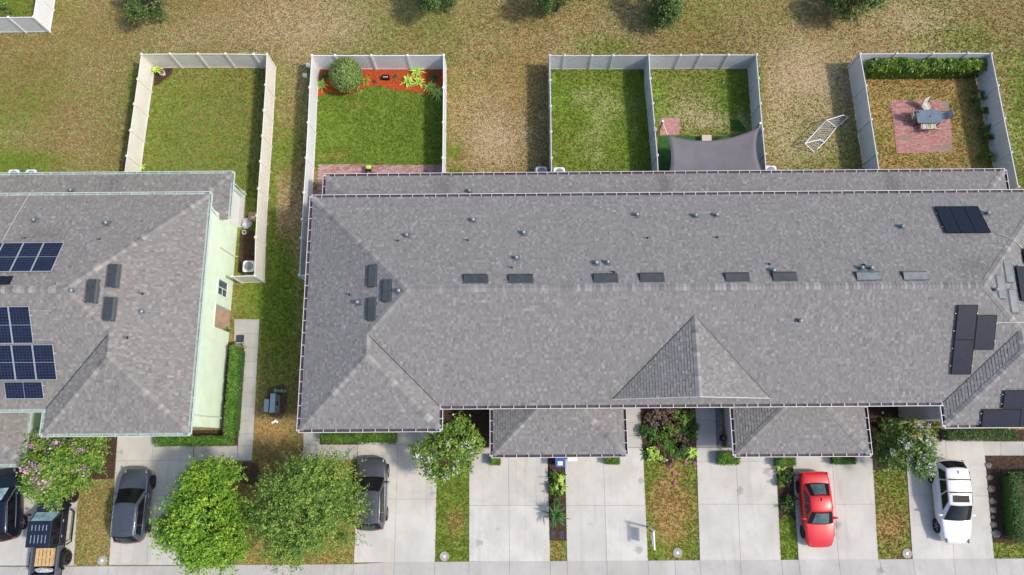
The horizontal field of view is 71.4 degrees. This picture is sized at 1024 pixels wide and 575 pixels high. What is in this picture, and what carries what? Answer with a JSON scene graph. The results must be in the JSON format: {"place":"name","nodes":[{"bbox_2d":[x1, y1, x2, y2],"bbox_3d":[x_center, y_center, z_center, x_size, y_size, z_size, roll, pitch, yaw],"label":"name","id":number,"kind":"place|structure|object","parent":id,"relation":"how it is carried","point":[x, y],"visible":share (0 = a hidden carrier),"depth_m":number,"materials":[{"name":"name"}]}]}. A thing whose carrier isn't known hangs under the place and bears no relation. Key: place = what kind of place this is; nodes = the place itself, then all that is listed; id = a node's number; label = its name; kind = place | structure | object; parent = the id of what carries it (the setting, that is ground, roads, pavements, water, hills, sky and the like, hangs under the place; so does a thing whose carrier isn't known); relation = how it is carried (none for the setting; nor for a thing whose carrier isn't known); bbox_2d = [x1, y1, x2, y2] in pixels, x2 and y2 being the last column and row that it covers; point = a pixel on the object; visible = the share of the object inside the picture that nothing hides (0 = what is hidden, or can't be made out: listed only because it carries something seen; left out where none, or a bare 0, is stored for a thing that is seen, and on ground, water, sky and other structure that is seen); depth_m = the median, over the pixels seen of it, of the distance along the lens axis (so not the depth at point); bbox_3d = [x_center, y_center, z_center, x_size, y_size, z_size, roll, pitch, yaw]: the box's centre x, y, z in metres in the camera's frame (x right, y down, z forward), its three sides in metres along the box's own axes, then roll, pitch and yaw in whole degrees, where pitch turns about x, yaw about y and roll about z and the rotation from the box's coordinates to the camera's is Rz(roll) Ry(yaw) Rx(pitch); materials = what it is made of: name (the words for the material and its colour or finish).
{"place":"outdoors","nodes":[
{"label":"outdoors","id":0,"kind":"place"},
{"bbox_2d":[0,437,79,565],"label":"driveway","id":1,"kind":"structure","parent":0,"point":[14,552],"depth_m":42.77,"materials":[{"name":"concrete"}]},
{"bbox_2d":[0,467,27,541],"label":"parked car","id":2,"kind":"object","parent":1,"relation":"on","point":[13,521],"visible":0.84,"depth_m":42.30,"materials":[{"name":"blue paint"}]},
{"bbox_2d":[25,482,78,574],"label":"pickup truck","id":3,"kind":"object","parent":1,"relation":"on","point":[46,528],"visible":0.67,"depth_m":41.67,"materials":[{"name":"metal"}]},
{"bbox_2d":[34,547,56,565],"bbox_3d":[-27.297,15.780,41.773,1.060,0.385,1.000,-1,78,0],"label":"pallet","id":4,"kind":"object","parent":3,"relation":"on","point":[46,556],"visible":1,"depth_m":41.61,"materials":[{"name":"brown wood"}]},
{"bbox_2d":[35,567,53,572],"bbox_3d":[-27.308,16.495,41.573,1.117,0.468,0.324,0,78,0],"label":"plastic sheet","id":5,"kind":"object","parent":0,"point":[43,570],"visible":1,"depth_m":41.46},
{"bbox_2d":[109,436,193,564],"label":"driveway","id":6,"kind":"structure","parent":0,"point":[165,465],"depth_m":43.63,"materials":[{"name":"concrete"}]},
{"bbox_2d":[110,468,155,543],"bbox_3d":[-22.636,12.972,42.458,2.223,1.772,4.328,0,78,0],"label":"parked car","id":7,"kind":"object","parent":6,"relation":"on","point":[130,524],"visible":1,"depth_m":41.99,"materials":[{"name":"grey paint"}]},
{"bbox_2d":[354,432,436,561],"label":"driveway","id":8,"kind":"structure","parent":0,"point":[407,533],"depth_m":43.08,"materials":[{"name":"concrete"}]},
{"bbox_2d":[354,457,389,530],"bbox_3d":[-8.393,12.294,42.548,2.213,1.772,4.249,-1,78,0],"label":"parked car","id":9,"kind":"object","parent":8,"relation":"on","point":[375,474],"visible":0.89,"depth_m":42.13,"materials":[{"name":"grey paint"}]},
{"bbox_2d":[469,448,549,560],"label":"driveway","id":10,"kind":"structure","parent":0,"point":[508,503],"depth_m":43.09,"materials":[{"name":"concrete"}]},
{"bbox_2d":[0,0,1023,567],"bbox_3d":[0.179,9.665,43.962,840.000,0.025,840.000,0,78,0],"label":"ground","id":11,"kind":"structure","parent":0,"point":[502,116],"depth_m":48.91,"materials":[{"name":"plant"}]},
{"bbox_2d":[0,0,14,16],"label":"bush","id":12,"kind":"object","parent":11,"relation":"on","point":[3,4],"visible":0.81,"depth_m":50.05,"materials":[{"name":"green plant"}]},
{"bbox_2d":[0,0,54,33],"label":"vinyl fence","id":13,"kind":"object","parent":11,"relation":"on","point":[40,19],"visible":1,"depth_m":49.39,"materials":[{"name":"plastic"}]},
{"bbox_2d":[81,437,116,479],"bbox_3d":[-25.676,10.268,43.917,2.678,0.130,3.121,0,78,0],"label":"mulch bed","id":14,"kind":"object","parent":11,"relation":"on","point":[109,465],"visible":0.24,"depth_m":43.78,"materials":[{"name":"soil"}]},
{"bbox_2d":[14,421,114,513],"bbox_3d":[-25.942,9.912,41.674,5.744,4.759,4.909,-37,80,-7],"label":"crape myrtle","id":15,"kind":"object","parent":14,"relation":"on","point":[45,464],"visible":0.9,"depth_m":40.46,"materials":[{"name":"green plant"}]},
{"bbox_2d":[0,171,246,466],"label":"townhouse row","id":16,"kind":"object","parent":11,"relation":"on","point":[127,300],"visible":0.99,"depth_m":39.82,"materials":[{"name":"grey"}]},
{"bbox_2d":[0,276,14,284],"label":"solar array","id":17,"kind":"object","parent":16,"relation":"on","point":[5,280],"visible":1,"depth_m":38.21,"materials":[{"name":"glass"}]},
{"bbox_2d":[0,306,58,398],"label":"solar array","id":18,"kind":"object","parent":16,"relation":"on","point":[28,362],"visible":1,"depth_m":38.55,"materials":[{"name":"glass"}]},
{"bbox_2d":[0,242,63,271],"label":"solar array","id":19,"kind":"object","parent":16,"relation":"on","point":[31,257],"visible":1,"depth_m":39.11,"materials":[{"name":"glass"}]},
{"bbox_2d":[216,277,228,299],"bbox_3d":[-18.050,0.062,44.471,0.073,1.590,1.140,0,78,0],"label":"window","id":20,"kind":"structure","parent":16,"relation":"in","point":[222,285],"depth_m":44.47,"materials":[{"name":"white paint"}]},
{"bbox_2d":[121,0,169,23],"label":"tree","id":21,"kind":"object","parent":11,"relation":"on","point":[138,9],"visible":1,"depth_m":48.18,"materials":[{"name":"green plant"}]},
{"bbox_2d":[154,68,172,85],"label":"mulch bed","id":22,"kind":"object","parent":11,"relation":"on","point":[158,78],"visible":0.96,"depth_m":49.35,"materials":[{"name":"soil"}]},
{"bbox_2d":[153,341,242,444],"bbox_3d":[-19.638,6.586,44.701,5.444,0.131,6.503,0,78,0],"label":"mulch bed","id":23,"kind":"object","parent":11,"relation":"on","point":[206,432],"visible":0.27,"depth_m":44.17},
{"bbox_2d":[153,435,236,446],"bbox_3d":[-19.397,9.381,43.635,4.990,0.891,0.813,0,78,0],"label":"hedge","id":24,"kind":"object","parent":23,"relation":"on","point":[194,441],"visible":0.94,"depth_m":43.36,"materials":[{"name":"green plant"}]},
{"bbox_2d":[222,344,245,437],"bbox_3d":[-17.223,6.371,44.184,0.958,1.105,5.842,0,78,0],"label":"hedge","id":25,"kind":"object","parent":23,"relation":"on","point":[235,375],"visible":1,"depth_m":43.93,"materials":[{"name":"green plant"}]},
{"bbox_2d":[124,52,276,283],"bbox_3d":[-20.531,-7.985,46.918,9.049,1.945,15.505,0,78,0],"label":"vinyl fence","id":26,"kind":"object","parent":11,"relation":"on","point":[139,122],"visible":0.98,"depth_m":47.72,"materials":[{"name":"plastic"}]},
{"bbox_2d":[147,452,262,574],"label":"street tree","id":27,"kind":"object","parent":11,"relation":"on","point":[198,507],"visible":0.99,"depth_m":38.58,"materials":[{"name":"green plant"}]},
{"bbox_2d":[194,319,259,460],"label":"footpath","id":28,"kind":"structure","parent":11,"relation":"on","point":[248,329],"depth_m":44.52,"materials":[{"name":"concrete"}]},
{"bbox_2d":[238,230,254,272],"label":"mulch bed","id":29,"kind":"object","parent":11,"relation":"on","point":[246,247],"visible":0.85,"depth_m":46.67,"materials":[{"name":"soil"}]},
{"bbox_2d":[243,261,254,275],"bbox_3d":[-16.886,-1.284,46.052,0.900,0.790,0.900,0,78,0],"label":"air conditioner","id":30,"kind":"object","parent":11,"relation":"on","point":[248,267],"visible":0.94,"depth_m":45.71,"materials":[{"name":"metal"}]},
{"bbox_2d":[239,462,260,485],"bbox_3d":[-15.998,11.387,43.637,1.371,0.119,1.346,12,78,3],"label":"soil patch","id":31,"kind":"object","parent":11,"relation":"on","point":[251,471],"visible":0.86,"depth_m":43.62,"materials":[{"name":"soil"}]},
{"bbox_2d":[267,384,286,418],"bbox_3d":[-14.707,7.120,44.570,1.325,0.119,2.179,0,78,0],"label":"soil patch","id":32,"kind":"object","parent":11,"relation":"on","point":[283,405],"visible":0.62,"depth_m":44.58,"materials":[{"name":"soil"}]},
{"bbox_2d":[269,393,279,412],"bbox_3d":[-14.627,7.165,44.022,0.315,1.050,1.170,0,78,0],"label":"utility box","id":33,"kind":"object","parent":32,"relation":"on","point":[274,403],"visible":1,"depth_m":43.62,"materials":[{"name":"metal"}]},
{"bbox_2d":[237,437,375,574],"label":"street tree","id":34,"kind":"object","parent":11,"relation":"on","point":[308,488],"visible":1,"depth_m":38.20,"materials":[{"name":"green plant"}]},
{"bbox_2d":[303,433,357,458],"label":"footpath","id":35,"kind":"structure","parent":11,"relation":"on","point":[311,440],"depth_m":43.91,"materials":[{"name":"concrete"}]},
{"bbox_2d":[319,432,396,444],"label":"mulch bed","id":36,"kind":"object","parent":11,"relation":"on","point":[349,443],"visible":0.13,"depth_m":43.98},
{"bbox_2d":[319,432,397,443],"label":"hedge","id":37,"kind":"object","parent":36,"relation":"on","point":[379,437],"visible":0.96,"depth_m":43.40,"materials":[{"name":"green plant"}]},
{"bbox_2d":[298,54,446,280],"bbox_3d":[-8.904,-7.974,46.869,9.043,1.945,15.295,0,78,0],"label":"vinyl fence","id":38,"kind":"object","parent":11,"relation":"on","point":[378,62],"visible":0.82,"depth_m":47.76,"materials":[{"name":"plastic"}]},
{"bbox_2d":[317,164,441,184],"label":"brick patio","id":39,"kind":"structure","parent":11,"relation":"on","point":[323,169],"depth_m":47.83,"materials":[{"name":"brick"}]},
{"bbox_2d":[318,69,442,96],"bbox_3d":[-9.160,-14.190,49.224,8.912,0.134,2.332,0,78,0],"label":"mulch bed","id":40,"kind":"object","parent":11,"relation":"on","point":[393,83],"visible":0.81,"depth_m":49.20,"materials":[{"name":"wood"}]},
{"bbox_2d":[328,58,362,92],"bbox_3d":[-11.241,-14.310,48.101,2.316,2.376,2.345,0,78,0],"label":"topiary shrub","id":41,"kind":"object","parent":40,"relation":"on","point":[345,75],"visible":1,"depth_m":47.37,"materials":[{"name":"green plant"}]},
{"bbox_2d":[414,0,460,15],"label":"tree","id":42,"kind":"object","parent":11,"relation":"on","point":[425,4],"visible":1,"depth_m":48.10,"materials":[{"name":"green plant"}]},
{"bbox_2d":[437,409,488,469],"bbox_3d":[-3.013,9.188,44.062,3.285,0.131,4.171,0,78,0],"label":"mulch bed","id":43,"kind":"object","parent":11,"relation":"on","point":[479,418],"visible":0.25,"depth_m":44.24,"materials":[{"name":"soil"}]},
{"bbox_2d":[407,409,488,488],"bbox_3d":[-3.707,9.445,41.954,4.506,4.231,4.190,-44,81,-9],"label":"crape myrtle","id":44,"kind":"object","parent":43,"relation":"on","point":[461,432],"visible":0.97,"depth_m":40.81,"materials":[{"name":"green plant"}]},
{"bbox_2d":[548,458,566,540],"bbox_3d":[2.742,12.628,43.282,1.163,0.131,5.318,0,78,0],"label":"mulch bed","id":45,"kind":"object","parent":11,"relation":"on","point":[562,499],"visible":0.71,"depth_m":43.15,"materials":[{"name":"soil"}]},
{"bbox_2d":[541,499,568,528],"bbox_3d":[2.590,13.495,42.486,1.608,1.294,1.713,-17,78,-3],"label":"palm","id":46,"kind":"object","parent":45,"relation":"on","point":[556,514],"visible":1,"depth_m":42.18,"materials":[{"name":"green plant"}]},
{"bbox_2d":[555,458,565,466],"bbox_3d":[2.900,10.525,43.215,0.620,1.044,0.680,0,78,0],"label":"recycling bin","id":47,"kind":"object","parent":45,"relation":"on","point":[560,462],"visible":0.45,"depth_m":42.69,"materials":[{"name":"blue plastic"}]},
{"bbox_2d":[531,0,584,16],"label":"tree","id":48,"kind":"object","parent":11,"relation":"on","point":[545,6],"visible":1,"depth_m":48.38,"materials":[{"name":"green plant"}]},
{"bbox_2d":[626,408,642,447],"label":"footpath","id":49,"kind":"structure","parent":11,"relation":"on","point":[634,424],"depth_m":44.11,"materials":[{"name":"concrete"}]},
{"bbox_2d":[548,53,765,171],"bbox_3d":[9.431,-11.038,47.467,13.985,1.945,9.012,0,78,0],"label":"vinyl fence","id":50,"kind":"object","parent":11,"relation":"on","point":[646,63],"visible":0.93,"depth_m":48.07,"materials":[{"name":"plastic"}]},
{"bbox_2d":[296,168,1023,457],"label":"townhouse row","id":51,"kind":"object","parent":11,"relation":"on","point":[791,313],"visible":1,"depth_m":38.94,"materials":[{"name":"grey"}]},
{"bbox_2d":[935,206,990,232],"bbox_3d":[25.499,-3.855,40.343,2.628,0.777,1.819,0,78,0],"label":"solar array","id":52,"kind":"object","parent":51,"relation":"on","point":[962,219],"visible":1,"depth_m":40.32,"materials":[{"name":"glass"}]},
{"bbox_2d":[950,305,996,374],"bbox_3d":[24.873,2.818,38.323,2.302,1.498,3.580,0,78,0],"label":"solar array","id":53,"kind":"object","parent":51,"relation":"on","point":[974,331],"visible":1,"depth_m":38.28,"materials":[{"name":"glass"}]},
{"bbox_2d":[979,390,1023,426],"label":"solar array","id":54,"kind":"object","parent":51,"relation":"on","point":[1010,413],"visible":1,"depth_m":38.54,"materials":[{"name":"glass"}]},
{"bbox_2d":[1016,265,1023,300],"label":"solar array","id":55,"kind":"object","parent":51,"relation":"on","point":[1020,273],"visible":1,"depth_m":38.96,"materials":[{"name":"glass"}]},
{"bbox_2d":[656,120,663,136],"bbox_3d":[9.673,-10.380,46.956,0.120,2.660,0.120,0,78,0],"label":"sail post","id":56,"kind":"object","parent":11,"relation":"on","point":[659,128],"visible":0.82,"depth_m":46.62,"materials":[{"name":"white metal"}]},
{"bbox_2d":[663,123,761,170],"bbox_3d":[12.820,-8.919,45.536,6.312,0.449,3.521,0,78,0],"label":"shade sail","id":57,"kind":"object","parent":56,"relation":"attached to","point":[739,152],"visible":0.94,"depth_m":45.59,"materials":[{"name":"fabric"}]},
{"bbox_2d":[640,0,687,31],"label":"tree","id":58,"kind":"object","parent":11,"relation":"on","point":[666,13],"visible":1,"depth_m":48.00,"materials":[{"name":"green plant"}]},
{"bbox_2d":[641,408,695,461],"bbox_3d":[9.731,8.719,44.112,3.475,0.132,4.054,0,78,0],"label":"mulch bed","id":59,"kind":"object","parent":11,"relation":"on","point":[644,411],"visible":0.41,"depth_m":44.12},
{"bbox_2d":[637,422,655,438],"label":"bed shrub","id":60,"kind":"object","parent":59,"relation":"on","point":[644,429],"visible":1,"depth_m":43.64,"materials":[{"name":"green plant"}]},
{"bbox_2d":[643,408,667,429],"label":"bed shrub","id":61,"kind":"object","parent":59,"relation":"on","point":[653,421],"visible":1,"depth_m":43.62,"materials":[{"name":"brown plant"}]},
{"bbox_2d":[646,444,667,461],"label":"bed shrub","id":62,"kind":"object","parent":59,"relation":"on","point":[652,455],"visible":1,"depth_m":43.39,"materials":[{"name":"green plant"}]},
{"bbox_2d":[648,429,668,442],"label":"bed shrub","id":63,"kind":"object","parent":59,"relation":"on","point":[656,436],"visible":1,"depth_m":43.59,"materials":[{"name":"green plant"}]},
{"bbox_2d":[657,430,676,451],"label":"bed shrub","id":64,"kind":"object","parent":59,"relation":"on","point":[667,444],"visible":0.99,"depth_m":43.36,"materials":[{"name":"green plant"}]},
{"bbox_2d":[659,408,675,427],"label":"bed shrub","id":65,"kind":"object","parent":59,"relation":"on","point":[664,411],"visible":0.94,"depth_m":43.67,"materials":[{"name":"orange plant"}]},
{"bbox_2d":[659,450,676,466],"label":"bed shrub","id":66,"kind":"object","parent":59,"relation":"on","point":[670,461],"visible":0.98,"depth_m":43.44,"materials":[{"name":"orange plant"}]},
{"bbox_2d":[660,423,680,436],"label":"bed shrub","id":67,"kind":"object","parent":59,"relation":"on","point":[670,429],"visible":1,"depth_m":43.58,"materials":[{"name":"green plant"}]},
{"bbox_2d":[666,420,686,442],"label":"bed shrub","id":68,"kind":"object","parent":59,"relation":"on","point":[677,436],"visible":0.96,"depth_m":43.60,"materials":[{"name":"orange plant"}]},
{"bbox_2d":[672,442,690,458],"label":"bed shrub","id":69,"kind":"object","parent":59,"relation":"on","point":[683,450],"visible":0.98,"depth_m":43.32,"materials":[{"name":"green plant"}]},
{"bbox_2d":[669,408,695,426],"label":"bed shrub","id":70,"kind":"object","parent":59,"relation":"on","point":[679,417],"visible":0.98,"depth_m":43.67,"materials":[{"name":"green plant"}]},
{"bbox_2d":[676,426,698,443],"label":"bed shrub","id":71,"kind":"object","parent":59,"relation":"on","point":[694,435],"visible":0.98,"depth_m":43.50,"materials":[{"name":"green plant"}]},
{"bbox_2d":[680,433,695,449],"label":"bed shrub","id":72,"kind":"object","parent":59,"relation":"on","point":[689,443],"visible":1,"depth_m":43.41,"materials":[{"name":"orange plant"}]},
{"bbox_2d":[680,419,700,436],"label":"bed shrub","id":73,"kind":"object","parent":59,"relation":"on","point":[695,426],"visible":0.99,"depth_m":43.59,"materials":[{"name":"green plant"}]},
{"bbox_2d":[659,117,680,134],"bbox_3d":[10.725,-10.961,48.455,1.416,0.092,1.277,0,78,0],"label":"paver pad","id":74,"kind":"object","parent":11,"relation":"on","point":[671,125],"visible":0.92,"depth_m":48.42,"materials":[{"name":"brick"}]},
{"bbox_2d":[658,136,734,170],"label":"artificial turf","id":75,"kind":"structure","parent":11,"relation":"on","point":[664,154],"depth_m":48.09,"materials":[{"name":"plastic"}]},
{"bbox_2d":[695,408,716,447],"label":"footpath","id":76,"kind":"structure","parent":11,"relation":"on","point":[706,421],"depth_m":44.08,"materials":[{"name":"concrete"}]},
{"bbox_2d":[716,408,722,449],"bbox_3d":[12.826,8.499,44.145,0.441,0.137,3.115,2,78,1],"label":"gravel strip","id":77,"kind":"object","parent":11,"relation":"on","point":[719,425],"visible":0.83,"depth_m":44.07,"materials":[{"name":"stone"}]},
{"bbox_2d":[730,119,745,130],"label":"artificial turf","id":78,"kind":"structure","parent":11,"relation":"on","point":[736,125],"depth_m":48.40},
{"bbox_2d":[777,466,795,520],"bbox_3d":[16.675,11.938,43.377,1.153,0.130,4.397,0,78,0],"label":"mulch bed","id":79,"kind":"object","parent":11,"relation":"on","point":[785,490],"visible":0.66,"depth_m":43.24,"materials":[{"name":"soil"}]},
{"bbox_2d":[773,457,796,466],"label":"box shrub","id":80,"kind":"object","parent":79,"relation":"on","point":[785,461],"visible":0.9,"depth_m":43.04,"materials":[{"name":"green plant"}]},
{"bbox_2d":[781,499,795,512],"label":"bed shrub","id":81,"kind":"object","parent":79,"relation":"on","point":[786,507],"visible":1,"depth_m":42.76,"materials":[{"name":"green plant"}]},
{"bbox_2d":[804,115,847,152],"bbox_3d":[21.133,-10.581,47.864,0.979,0.844,4.008,44,81,9],"label":"soccer goal","id":82,"kind":"object","parent":11,"relation":"on","point":[837,124],"visible":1,"depth_m":47.87,"materials":[{"name":"white paint"}]},
{"bbox_2d":[820,0,889,27],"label":"tree","id":83,"kind":"object","parent":11,"relation":"on","point":[846,12],"visible":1,"depth_m":48.03,"materials":[{"name":"green plant"}]},
{"bbox_2d":[869,406,904,470],"bbox_3d":[23.211,9.172,43.958,2.454,0.132,4.150,0,78,0],"label":"mulch bed","id":84,"kind":"object","parent":11,"relation":"on","point":[876,415],"visible":0.41,"depth_m":44.14,"materials":[{"name":"soil"}]},
{"bbox_2d":[872,419,889,438],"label":"bed shrub","id":85,"kind":"object","parent":84,"relation":"on","point":[879,425],"visible":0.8,"depth_m":43.73,"materials":[{"name":"green plant"}]},
{"bbox_2d":[871,409,942,483],"bbox_3d":[22.911,9.302,41.752,3.852,4.477,4.266,0,78,0],"label":"crape myrtle","id":86,"kind":"object","parent":84,"relation":"on","point":[924,463],"visible":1,"depth_m":40.65,"materials":[{"name":"green plant"}]},
{"bbox_2d":[890,100,952,152],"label":"brick patio","id":87,"kind":"structure","parent":11,"relation":"on","point":[909,138],"depth_m":48.25,"materials":[{"name":"brick"}]},
{"bbox_2d":[913,110,942,126],"bbox_3d":[27.949,-11.392,48.075,1.660,0.722,0.940,0,78,0],"label":"patio table","id":88,"kind":"object","parent":87,"relation":"on","point":[929,116],"visible":0.98,"depth_m":47.73,"materials":[{"name":"blue metal"}]},
{"bbox_2d":[863,57,986,79],"bbox_3d":[28.046,-14.925,48.465,8.329,1.586,1.264,0,78,0],"label":"hedge","id":89,"kind":"object","parent":11,"relation":"on","point":[891,68],"visible":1,"depth_m":47.98,"materials":[{"name":"green plant"}]},
{"bbox_2d":[847,52,1019,188],"bbox_3d":[27.767,-10.823,47.345,9.185,1.945,9.595,0,78,0],"label":"vinyl fence","id":90,"kind":"object","parent":11,"relation":"on","point":[989,85],"visible":0.79,"depth_m":47.51,"materials":[{"name":"plastic"}]},
{"bbox_2d":[940,429,1023,440],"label":"mulch bed","id":91,"kind":"object","parent":11,"relation":"on","point":[1020,433],"visible":0.21,"depth_m":43.90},
{"bbox_2d":[941,428,1018,441],"bbox_3d":[28.549,9.015,43.540,4.500,0.859,0.805,0,78,0],"label":"hedge","id":92,"kind":"object","parent":91,"relation":"on","point":[981,434],"visible":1,"depth_m":43.28,"materials":[{"name":"green plant"}]},
{"bbox_2d":[981,149,994,161],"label":"shrub","id":93,"kind":"object","parent":11,"relation":"on","point":[987,156],"visible":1,"depth_m":47.30,"materials":[{"name":"green plant"}]},
{"bbox_2d":[983,441,1023,455],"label":"footpath","id":94,"kind":"structure","parent":11,"relation":"on","point":[1004,448],"depth_m":43.75,"materials":[{"name":"concrete"}]},
{"bbox_2d":[985,456,1023,542],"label":"mulch bed","id":95,"kind":"object","parent":11,"relation":"on","point":[1003,464],"visible":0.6,"depth_m":43.35,"materials":[{"name":"soil"}]},
{"bbox_2d":[1000,470,1023,542],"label":"hedge","id":96,"kind":"object","parent":95,"relation":"on","point":[1012,497],"visible":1,"depth_m":42.34,"materials":[{"name":"green plant"}]},
{"bbox_2d":[0,558,1023,574],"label":"sidewalk","id":97,"kind":"structure","parent":0,"point":[1004,566],"depth_m":42.36,"materials":[{"name":"concrete"}]},
{"bbox_2d":[565,448,647,560],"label":"driveway","id":98,"kind":"structure","parent":0,"point":[605,511],"depth_m":43.07,"materials":[{"name":"concrete"}]},
{"bbox_2d":[603,457,619,464],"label":"box shrub","id":99,"kind":"object","parent":98,"relation":"on","point":[612,460],"visible":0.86,"depth_m":43.08,"materials":[{"name":"green plant"}]},
{"bbox_2d":[696,448,780,559],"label":"driveway","id":100,"kind":"structure","parent":0,"point":[738,517],"depth_m":43.05,"materials":[{"name":"concrete"}]},
{"bbox_2d":[716,451,740,465],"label":"box shrub","id":101,"kind":"object","parent":100,"relation":"on","point":[727,458],"visible":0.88,"depth_m":43.10,"materials":[{"name":"green plant"}]},
{"bbox_2d":[793,455,877,559],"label":"driveway","id":102,"kind":"structure","parent":0,"point":[853,499],"depth_m":43.00,"materials":[{"name":"concrete"}]},
{"bbox_2d":[796,471,838,546],"bbox_3d":[18.154,13.184,42.359,2.193,1.538,4.363,-1,78,0],"label":"parked car","id":103,"kind":"object","parent":102,"relation":"on","point":[813,490],"visible":1,"depth_m":41.97,"materials":[{"name":"red paint"}]},
{"bbox_2d":[830,457,856,464],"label":"box shrub","id":104,"kind":"object","parent":102,"relation":"on","point":[843,460],"visible":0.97,"depth_m":43.07,"materials":[{"name":"green plant"}]},
{"bbox_2d":[906,430,993,558],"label":"driveway","id":105,"kind":"structure","parent":0,"point":[927,542],"depth_m":42.95,"materials":[{"name":"concrete"}]},
{"bbox_2d":[928,459,975,543],"bbox_3d":[26.205,12.679,42.317,2.243,1.783,4.867,1,78,0],"label":"parked car","id":106,"kind":"object","parent":105,"relation":"on","point":[952,494],"visible":0.91,"depth_m":41.85,"materials":[{"name":"white paint"}]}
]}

